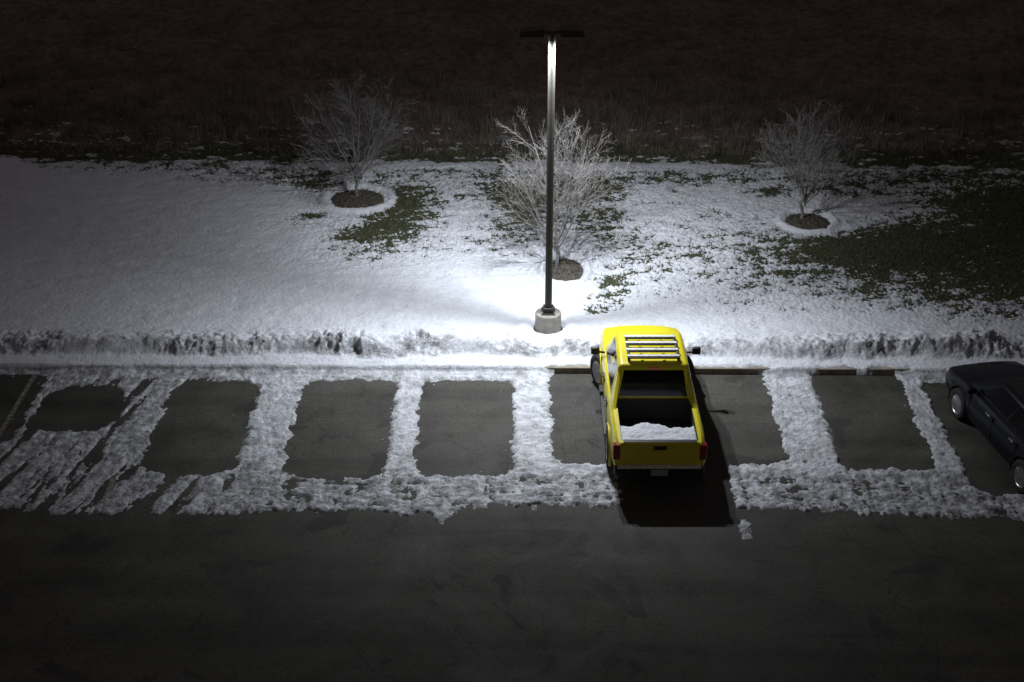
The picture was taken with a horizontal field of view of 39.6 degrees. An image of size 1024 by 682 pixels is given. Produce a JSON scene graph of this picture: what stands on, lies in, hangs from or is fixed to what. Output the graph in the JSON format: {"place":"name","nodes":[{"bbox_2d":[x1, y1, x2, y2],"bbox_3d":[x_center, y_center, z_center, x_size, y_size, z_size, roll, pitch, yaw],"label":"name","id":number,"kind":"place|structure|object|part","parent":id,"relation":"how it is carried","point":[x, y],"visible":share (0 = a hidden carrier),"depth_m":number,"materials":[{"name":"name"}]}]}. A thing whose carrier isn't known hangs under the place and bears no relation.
{"place":"outdoors","nodes":[
{"label":"outdoors","id":0,"kind":"place"},
{"bbox_2d":[0,373,1023,681],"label":"parking lot","id":1,"kind":"structure","parent":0,"point":[662,579],"depth_m":25.39,"materials":[{"name":"grey asphalt"}]},
{"bbox_2d":[0,374,966,512],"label":"stall lines","id":2,"kind":"object","parent":1,"relation":"on","point":[113,478],"visible":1,"depth_m":27.74,"materials":[{"name":"paint"}]},
{"bbox_2d":[0,105,1023,538],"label":"snow cover","id":3,"kind":"object","parent":1,"relation":"on","point":[132,277],"visible":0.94,"depth_m":33.33,"materials":[{"name":"white snow"}]},
{"bbox_2d":[590,325,706,475],"bbox_3d":[2.805,0.902,29.022,2.300,1.882,5.012,0,29,0],"label":"pickup truck","id":4,"kind":"object","parent":1,"relation":"on","point":[643,376],"visible":1,"depth_m":28.20,"materials":[{"name":"yellow paint"}]},
{"bbox_3d":[2.050,0.229,29.272,0.149,0.536,0.940,0,29,0],"label":"side window","id":5,"kind":"part","parent":4,"relation":"part of","materials":[{"name":"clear glass"}]},
{"bbox_3d":[2.044,0.578,28.646,0.140,0.533,0.684,0,29,0],"label":"side window","id":6,"kind":"part","parent":4,"relation":"part of","materials":[{"name":"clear glass"}]},
{"bbox_3d":[2.805,0.838,28.226,1.368,0.543,0.117,0,29,0],"label":"rear window","id":7,"kind":"part","parent":4,"relation":"part of","materials":[{"name":"black glass"}]},
{"bbox_2d":[545,365,909,374],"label":"kerb","id":8,"kind":"structure","parent":1,"relation":"on","point":[879,370],"depth_m":31.24,"materials":[{"name":"concrete"}]},
{"bbox_2d":[945,361,1023,492],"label":"parked car","id":9,"kind":"object","parent":1,"relation":"on","point":[986,399],"visible":1,"depth_m":28.41,"materials":[{"name":"paint"}]},
{"bbox_3d":[9.648,1.124,28.143,0.167,0.379,1.213,-5,29,-9],"label":"side window","id":10,"kind":"part","parent":9,"relation":"part of","materials":[{"name":"black glass"}]},
{"bbox_3d":[9.846,1.648,27.201,0.167,0.365,1.096,-5,29,-9],"label":"side window","id":11,"kind":"part","parent":9,"relation":"part of","materials":[{"name":"black glass"}]},
{"bbox_2d":[0,0,1023,145],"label":"field","id":12,"kind":"structure","parent":0,"point":[179,17],"depth_m":51.18,"materials":[{"name":"brown plant"}]},
{"bbox_2d":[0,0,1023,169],"bbox_3d":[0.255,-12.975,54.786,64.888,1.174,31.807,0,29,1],"label":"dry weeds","id":13,"kind":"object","parent":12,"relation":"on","point":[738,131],"visible":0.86,"depth_m":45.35,"materials":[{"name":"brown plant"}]},
{"bbox_2d":[0,142,1023,332],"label":"lawn","id":14,"kind":"structure","parent":0,"point":[786,254],"depth_m":38.44,"materials":[{"name":"green plant"}]},
{"bbox_2d":[330,189,383,207],"bbox_3d":[-4.289,-3.971,39.356,1.610,0.187,1.513,0,29,1],"label":"mulch bed","id":15,"kind":"object","parent":14,"relation":"on","point":[350,199],"visible":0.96,"depth_m":39.23,"materials":[{"name":"brown wood"}]},
{"bbox_2d":[289,69,419,196],"bbox_3d":[-4.279,-5.455,38.374,3.581,3.624,4.215,0,29,1],"label":"bare tree","id":16,"kind":"object","parent":15,"relation":"on","point":[356,176],"visible":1,"depth_m":38.39,"materials":[{"name":"grey plant"}]},
{"bbox_2d":[520,25,584,333],"bbox_3d":[0.832,-3.339,31.138,1.350,7.188,0.600,0,29,1],"label":"street lamp","id":17,"kind":"object","parent":14,"relation":"on","point":[548,317],"visible":0.99,"depth_m":30.90,"materials":[{"name":"metal"}]},
{"bbox_2d":[552,258,583,280],"bbox_3d":[1.324,-1.804,35.459,1.024,0.185,1.513,0,29,1],"label":"mulch bed","id":18,"kind":"object","parent":14,"relation":"on","point":[567,269],"visible":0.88,"depth_m":35.32,"materials":[{"name":"brown wood"}]},
{"bbox_2d":[479,109,633,267],"bbox_3d":[0.971,-3.706,34.579,3.414,4.238,3.090,-7,30,-12],"label":"bare tree","id":19,"kind":"object","parent":18,"relation":"on","point":[568,201],"visible":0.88,"depth_m":34.40,"materials":[{"name":"white plant"}]},
{"bbox_2d":[786,213,829,229],"bbox_3d":[7.915,-3.236,38.017,1.268,0.196,1.220,0,29,1],"label":"mulch bed","id":20,"kind":"object","parent":14,"relation":"on","point":[809,221],"visible":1,"depth_m":37.92,"materials":[{"name":"brown wood"}]},
{"bbox_2d":[749,99,870,218],"bbox_3d":[7.842,-4.805,37.306,3.117,3.520,2.995,0,29,1],"label":"bare tree","id":21,"kind":"object","parent":20,"relation":"on","point":[804,199],"visible":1,"depth_m":37.21,"materials":[{"name":"grey plant"}]}
]}

